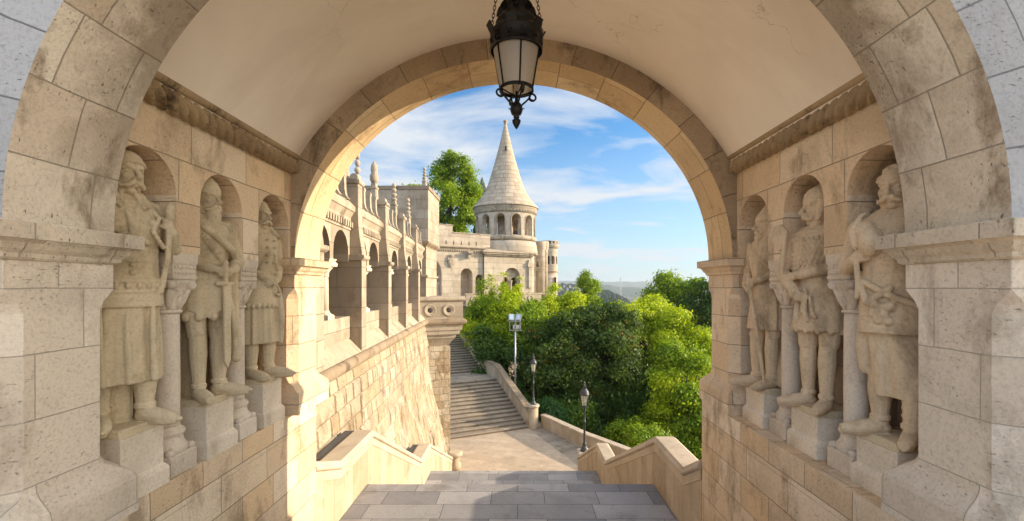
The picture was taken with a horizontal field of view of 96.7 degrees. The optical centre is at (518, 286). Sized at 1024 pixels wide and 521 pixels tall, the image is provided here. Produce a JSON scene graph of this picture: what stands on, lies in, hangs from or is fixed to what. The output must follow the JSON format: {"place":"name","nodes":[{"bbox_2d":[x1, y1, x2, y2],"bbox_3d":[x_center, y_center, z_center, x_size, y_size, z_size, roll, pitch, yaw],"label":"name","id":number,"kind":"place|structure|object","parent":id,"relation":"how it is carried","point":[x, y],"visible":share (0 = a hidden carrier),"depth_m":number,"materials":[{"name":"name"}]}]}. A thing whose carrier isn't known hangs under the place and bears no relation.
{"place":"outdoors","nodes":[
{"label":"outdoors","id":0,"kind":"place"},
{"bbox_2d":[401,180,421,185],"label":"broadleaf tree","id":1,"kind":"object","parent":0,"point":[412,184],"visible":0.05,"depth_m":56.90,"materials":[{"name":"green plant"}]},
{"bbox_2d":[425,146,484,232],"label":"broadleaf tree","id":2,"kind":"object","parent":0,"point":[448,168],"visible":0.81,"depth_m":61.16,"materials":[{"name":"green plant"}]},
{"bbox_2d":[468,193,486,233],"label":"broadleaf tree","id":3,"kind":"object","parent":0,"point":[473,231],"visible":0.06,"depth_m":65.41,"materials":[{"name":"green plant"}]},
{"bbox_2d":[478,177,485,199],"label":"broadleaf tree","id":4,"kind":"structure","parent":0,"point":[483,186],"depth_m":94.42,"materials":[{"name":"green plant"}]},
{"bbox_2d":[494,273,508,299],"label":"sapling","id":5,"kind":"object","parent":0,"point":[504,285],"visible":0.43,"depth_m":42.91,"materials":[{"name":"green plant"}]},
{"bbox_2d":[450,421,580,470],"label":"plaza","id":6,"kind":"structure","parent":0,"point":[527,449],"depth_m":24.45,"materials":[{"name":"stone"}]},
{"bbox_2d":[316,326,447,453],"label":"retaining wall","id":7,"kind":"structure","parent":6,"relation":"on","point":[388,393],"depth_m":14.08,"materials":[{"name":"stone"}]},
{"bbox_2d":[316,154,439,382],"bbox_3d":[-7.354,-1.500,16.674,6.675,9.400,20.181,0,0,-3],"label":"arcade gallery","id":8,"kind":"object","parent":7,"relation":"on","point":[379,246],"visible":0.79,"depth_m":13.64,"materials":[{"name":"stone"}]},
{"bbox_2d":[316,430,452,520],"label":"stair parapet","id":9,"kind":"structure","parent":7,"relation":"attached to","point":[350,465],"depth_m":9.01,"materials":[{"name":"stone"}]},
{"bbox_2d":[420,296,466,451],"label":"corner balcony","id":10,"kind":"structure","parent":6,"relation":"on","point":[443,315],"depth_m":22.94,"materials":[{"name":"stone"}]},
{"bbox_2d":[447,449,461,470],"bbox_3d":[-3.120,8.525,22.400,0.740,0.850,0.740,0,0,0],"label":"stone bollard","id":11,"kind":"object","parent":6,"relation":"on","point":[455,454],"visible":0.75,"depth_m":22.19,"materials":[{"name":"beige stone"}]},
{"bbox_2d":[449,335,527,439],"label":"stair risers","id":12,"kind":"object","parent":6,"relation":"on","point":[477,399],"visible":0.17,"depth_m":30.58,"materials":[{"name":"stone"}]},
{"bbox_2d":[449,334,528,437],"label":"stairs","id":13,"kind":"structure","parent":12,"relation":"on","point":[462,377],"depth_m":30.54,"materials":[{"name":"stone"}]},
{"bbox_2d":[456,317,480,351],"bbox_3d":[-4.132,5.188,39.986,3.244,5.132,2.960,0,0,0],"label":"shrub","id":14,"kind":"object","parent":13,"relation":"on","point":[467,327],"visible":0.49,"depth_m":39.39,"materials":[{"name":"green plant"}]},
{"bbox_2d":[460,332,528,424],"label":"parapet","id":15,"kind":"structure","parent":13,"relation":"on","point":[508,386],"depth_m":32.13,"materials":[{"name":"stone"}]},
{"bbox_2d":[508,314,521,384],"bbox_3d":[-0.227,5.711,32.840,0.989,7.578,0.488,0,0,0],"label":"floodlight mast","id":16,"kind":"object","parent":13,"relation":"on","point":[511,318],"visible":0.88,"depth_m":32.92,"materials":[{"name":"grey metal"}]},
{"bbox_2d":[527,403,538,428],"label":"stone pedestal","id":17,"kind":"structure","parent":6,"relation":"on","point":[533,416],"depth_m":28.72,"materials":[{"name":"stone"}]},
{"bbox_2d":[530,354,536,404],"bbox_3d":[0.950,5.845,29.000,0.480,3.250,0.483,0,0,-34],"label":"street lamp","id":18,"kind":"object","parent":17,"relation":"on","point":[533,362],"visible":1,"depth_m":28.92,"materials":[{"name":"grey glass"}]},
{"bbox_2d":[530,426,580,464],"bbox_3d":[3.842,8.946,24.163,3.015,0.001,11.022,0,0,-41],"label":"paving strip","id":19,"kind":"object","parent":6,"relation":"on","point":[566,448],"visible":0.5,"depth_m":26.00,"materials":[{"name":"beige stone"}]},
{"bbox_2d":[540,413,629,455],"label":"wall","id":20,"kind":"structure","parent":6,"relation":"on","point":[568,431],"depth_m":26.16,"materials":[{"name":"stone"}]},
{"bbox_3d":[3.050,8.355,21.040,0.620,1.590,0.640,0,0,0],"label":"lamp pedestal","id":21,"kind":"object","parent":6,"relation":"on","visible":0},
{"bbox_2d":[579,380,589,451],"bbox_3d":[3.050,5.935,21.000,0.479,3.250,0.483,0,0,-14],"label":"street lamp","id":22,"kind":"object","parent":21,"relation":"on","point":[584,391],"visible":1,"depth_m":20.95,"materials":[{"name":"grey metal"}]},
{"bbox_2d":[349,85,708,281],"label":"sky","id":23,"kind":"structure","parent":0,"point":[617,205],"materials":[{"name":"blue"}]},
{"bbox_2d":[538,283,563,315],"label":"sapling","id":24,"kind":"object","parent":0,"point":[552,289],"visible":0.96,"depth_m":42.92,"materials":[{"name":"green plant"}]},
{"bbox_2d":[557,283,582,296],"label":"hill","id":25,"kind":"structure","parent":0,"point":[561,292],"depth_m":1203.93,"materials":[{"name":"grey"}]},
{"bbox_2d":[596,289,630,303],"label":"hill","id":26,"kind":"structure","parent":0,"point":[608,294],"depth_m":885.35,"materials":[{"name":"green plant"}]},
{"bbox_2d":[557,281,707,287],"bbox_3d":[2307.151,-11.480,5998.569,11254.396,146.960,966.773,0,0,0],"label":"hills","id":27,"kind":"structure","parent":0,"point":[641,284],"depth_m":5865.43,"materials":[{"name":"grey"}]},
{"bbox_2d":[600,284,709,296],"bbox_3d":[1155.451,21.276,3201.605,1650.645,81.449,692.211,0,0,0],"label":"hill","id":28,"kind":"structure","parent":0,"point":[629,291],"depth_m":3043.34,"materials":[{"name":"green plant"}]},
{"bbox_2d":[626,297,698,447],"bbox_3d":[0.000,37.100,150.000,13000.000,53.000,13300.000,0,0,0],"label":"ground","id":29,"kind":"structure","parent":0,"point":[631,299],"depth_m":2297.32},
{"bbox_2d":[459,293,497,338],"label":"broadleaf tree","id":30,"kind":"object","parent":29,"relation":"on","point":[474,309],"visible":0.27,"depth_m":41.21,"materials":[{"name":"green plant"}]},
{"bbox_2d":[437,224,542,316],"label":"bastion","id":31,"kind":"object","parent":29,"relation":"on","point":[459,263],"visible":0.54,"depth_m":45.12,"materials":[{"name":"stone"}]},
{"bbox_2d":[471,277,489,302],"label":"sapling","id":32,"kind":"object","parent":31,"relation":"on","point":[481,286],"visible":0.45,"depth_m":42.67,"materials":[{"name":"green plant"}]},
{"bbox_2d":[483,273,497,300],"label":"sapling","id":33,"kind":"object","parent":31,"relation":"on","point":[490,296],"visible":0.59,"depth_m":42.94,"materials":[{"name":"green plant"}]},
{"bbox_2d":[512,276,527,303],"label":"sapling","id":34,"kind":"object","parent":31,"relation":"on","point":[518,287],"visible":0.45,"depth_m":42.80,"materials":[{"name":"green plant"}]},
{"bbox_2d":[463,322,517,379],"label":"broadleaf tree","id":35,"kind":"object","parent":29,"relation":"on","point":[485,345],"visible":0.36,"depth_m":36.52,"materials":[{"name":"green plant"}]},
{"bbox_2d":[476,288,522,371],"bbox_3d":[-1.172,5.490,40.726,6.000,10.830,5.688,0,0,-26],"label":"broadleaf tree","id":36,"kind":"object","parent":29,"relation":"on","point":[494,317],"visible":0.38,"depth_m":39.96,"materials":[{"name":"green plant"}]},
{"bbox_2d":[472,120,537,376],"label":"round tower","id":37,"kind":"structure","parent":29,"relation":"on","point":[504,207],"depth_m":48.90,"materials":[{"name":"stone"}]},
{"bbox_2d":[488,341,547,402],"bbox_3d":[-0.459,7.764,35.580,5.811,7.042,5.488,0,0,0],"label":"broadleaf tree","id":38,"kind":"object","parent":29,"relation":"on","point":[507,353],"visible":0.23,"depth_m":35.01,"materials":[{"name":"green plant"}]},
{"bbox_2d":[498,294,551,375],"bbox_3d":[1.300,5.757,39.019,5.905,10.294,6.182,0,0,0],"label":"broadleaf tree","id":39,"kind":"object","parent":29,"relation":"on","point":[532,312],"visible":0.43,"depth_m":37.64,"materials":[{"name":"green plant"}]},
{"bbox_2d":[534,241,548,300],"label":"bastion wall","id":40,"kind":"structure","parent":29,"relation":"on","point":[540,272],"depth_m":55.52,"materials":[{"name":"stone"}]},
{"bbox_2d":[534,389,559,407],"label":"broadleaf tree","id":41,"kind":"object","parent":29,"relation":"on","point":[541,397],"visible":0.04,"depth_m":33.82,"materials":[{"name":"green plant"}]},
{"bbox_2d":[542,240,558,297],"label":"turret","id":42,"kind":"object","parent":29,"relation":"on","point":[553,271],"visible":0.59,"depth_m":64.90,"materials":[{"name":"stone"}]},
{"bbox_2d":[537,395,572,422],"bbox_3d":[2.292,9.597,30.620,3.285,4.547,3.337,0,0,0],"label":"shrub","id":43,"kind":"object","parent":29,"relation":"on","point":[550,408],"visible":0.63,"depth_m":30.27,"materials":[{"name":"green plant"}]},
{"bbox_2d":[510,307,608,407],"bbox_3d":[3.313,6.217,36.091,8.005,9.536,7.988,0,0,0],"label":"broadleaf tree","id":44,"kind":"object","parent":29,"relation":"on","point":[554,352],"visible":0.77,"depth_m":34.04,"materials":[{"name":"green plant"}]},
{"bbox_2d":[539,287,591,330],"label":"broadleaf tree","id":45,"kind":"object","parent":29,"relation":"on","point":[568,300],"visible":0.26,"depth_m":45.13,"materials":[{"name":"green plant"}]},
{"bbox_2d":[545,384,622,444],"bbox_3d":[4.598,9.645,34.280,7.380,6.638,8.219,0,0,28],"label":"broadleaf tree","id":46,"kind":"object","parent":29,"relation":"on","point":[576,412],"visible":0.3,"depth_m":32.34,"materials":[{"name":"green plant"}]},
{"bbox_2d":[571,269,600,308],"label":"poplar tree","id":47,"kind":"object","parent":29,"relation":"on","point":[584,282],"visible":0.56,"depth_m":69.42,"materials":[{"name":"green plant"}]},
{"bbox_2d":[582,278,604,314],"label":"poplar tree","id":48,"kind":"object","parent":29,"relation":"on","point":[597,288],"visible":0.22,"depth_m":70.38,"materials":[{"name":"green plant"}]},
{"bbox_2d":[554,298,648,422],"bbox_3d":[6.745,6.416,37.184,8.925,11.184,9.433,0,0,0],"label":"broadleaf tree","id":49,"kind":"object","parent":29,"relation":"on","point":[614,339],"visible":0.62,"depth_m":34.91,"materials":[{"name":"green plant"}]},
{"bbox_2d":[600,414,648,446],"bbox_3d":[6.873,10.290,28.882,3.247,4.620,3.070,0,0,0],"label":"shrub","id":50,"kind":"object","parent":29,"relation":"on","point":[617,427],"visible":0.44,"depth_m":28.81,"materials":[{"name":"green plant"}]},
{"bbox_2d":[599,363,655,427],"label":"broadleaf tree","id":51,"kind":"object","parent":29,"relation":"on","point":[633,403],"visible":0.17,"depth_m":33.82,"materials":[{"name":"green plant"}]},
{"bbox_2d":[598,293,690,370],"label":"broadleaf tree","id":52,"kind":"object","parent":29,"relation":"on","point":[651,307],"visible":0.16,"depth_m":40.97,"materials":[{"name":"green plant"}]},
{"bbox_2d":[620,421,670,447],"bbox_3d":[7.583,10.363,26.854,3.232,4.664,3.518,0,0,29],"label":"shrub","id":53,"kind":"object","parent":29,"relation":"on","point":[639,433],"visible":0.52,"depth_m":26.86,"materials":[{"name":"green plant"}]},
{"bbox_2d":[641,366,688,441],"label":"broadleaf tree","id":54,"kind":"object","parent":29,"relation":"on","point":[662,380],"visible":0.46,"depth_m":30.42,"materials":[{"name":"green plant"}]},
{"bbox_2d":[635,267,707,340],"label":"broadleaf tree","id":55,"kind":"object","parent":29,"relation":"on","point":[670,286],"visible":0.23,"depth_m":60.02,"materials":[{"name":"green plant"}]},
{"bbox_2d":[637,336,711,459],"bbox_3d":[11.664,8.891,31.688,7.126,10.770,7.068,0,0,0],"label":"broadleaf tree","id":56,"kind":"object","parent":29,"relation":"on","point":[681,426],"visible":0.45,"depth_m":30.60,"materials":[{"name":"green plant"}]},
{"bbox_2d":[641,304,711,432],"bbox_3d":[14.596,7.371,39.159,8.741,11.799,7.863,0,0,-14],"label":"broadleaf tree","id":57,"kind":"object","parent":29,"relation":"on","point":[699,337],"visible":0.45,"depth_m":38.05,"materials":[{"name":"green plant"}]},
{"bbox_2d":[672,277,711,328],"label":"broadleaf tree","id":58,"kind":"object","parent":29,"relation":"on","point":[704,304],"visible":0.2,"depth_m":58.62,"materials":[{"name":"green plant"}]},
{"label":"upper terrace","id":59,"kind":"structure","parent":0,"visible":0},
{"bbox_2d":[0,0,1023,520],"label":"gatehouse","id":60,"kind":"object","parent":59,"relation":"on","point":[742,112],"visible":0.73,"depth_m":3.96,"materials":[{"name":"stone"}]},
{"bbox_2d":[100,149,182,498],"bbox_3d":[-3.123,0.283,3.677,0.725,2.772,0.714,0,0,0],"label":"statue","id":61,"kind":"object","parent":60,"relation":"on","point":[131,351],"visible":0.58,"depth_m":3.63,"materials":[{"name":"stone"}]},
{"bbox_2d":[180,177,252,460],"bbox_3d":[-3.161,0.260,4.611,0.727,2.818,0.766,0,0,0],"label":"statue","id":62,"kind":"object","parent":60,"relation":"on","point":[210,307],"visible":0.65,"depth_m":4.54,"materials":[{"name":"stone"}]},
{"bbox_2d":[244,201,295,428],"bbox_3d":[-3.136,0.299,5.588,0.699,2.739,0.759,0,0,0],"label":"statue","id":63,"kind":"object","parent":60,"relation":"on","point":[264,313],"visible":0.68,"depth_m":5.49,"materials":[{"name":"stone"}]},
{"bbox_2d":[486,0,545,128],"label":"hanging lantern","id":64,"kind":"object","parent":60,"relation":"hanging from","point":[517,34],"visible":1,"depth_m":4.50,"materials":[{"name":"black metal"}]},
{"bbox_2d":[728,205,781,428],"bbox_3d":[3.004,0.291,5.591,0.722,2.756,0.808,0,0,0],"label":"statue","id":65,"kind":"object","parent":60,"relation":"on","point":[764,325],"visible":0.68,"depth_m":5.47,"materials":[{"name":"stone"}]},
{"bbox_2d":[771,184,843,459],"bbox_3d":[3.061,0.309,4.586,0.713,2.720,0.767,0,0,0],"label":"statue","id":66,"kind":"object","parent":60,"relation":"on","point":[817,320],"visible":0.7,"depth_m":4.53,"materials":[{"name":"stone"}]},
{"bbox_2d":[838,163,917,497],"bbox_3d":[3.068,0.334,3.688,0.715,2.670,0.666,0,0,0],"label":"statue","id":67,"kind":"object","parent":60,"relation":"on","point":[886,344],"visible":0.57,"depth_m":3.63,"materials":[{"name":"stone"}]},
{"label":"stair flight","id":68,"kind":"structure","parent":0,"visible":0},
{"bbox_2d":[339,484,677,520],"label":"stair landing","id":69,"kind":"object","parent":68,"relation":"on","point":[509,502],"visible":1,"depth_m":8.34,"materials":[{"name":"stone"}]},
{"bbox_2d":[425,471,601,483],"bbox_3d":[-0.165,6.480,14.925,5.768,0.160,1.850,0,0,0],"label":"stair landing","id":70,"kind":"object","parent":68,"relation":"on","point":[513,477],"visible":0.49,"depth_m":15.28,"materials":[{"name":"stone"}]},
{"bbox_2d":[576,436,701,520],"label":"stair parapet","id":71,"kind":"structure","parent":68,"relation":"on","point":[669,468],"depth_m":8.74,"materials":[{"name":"stone"}]}
]}

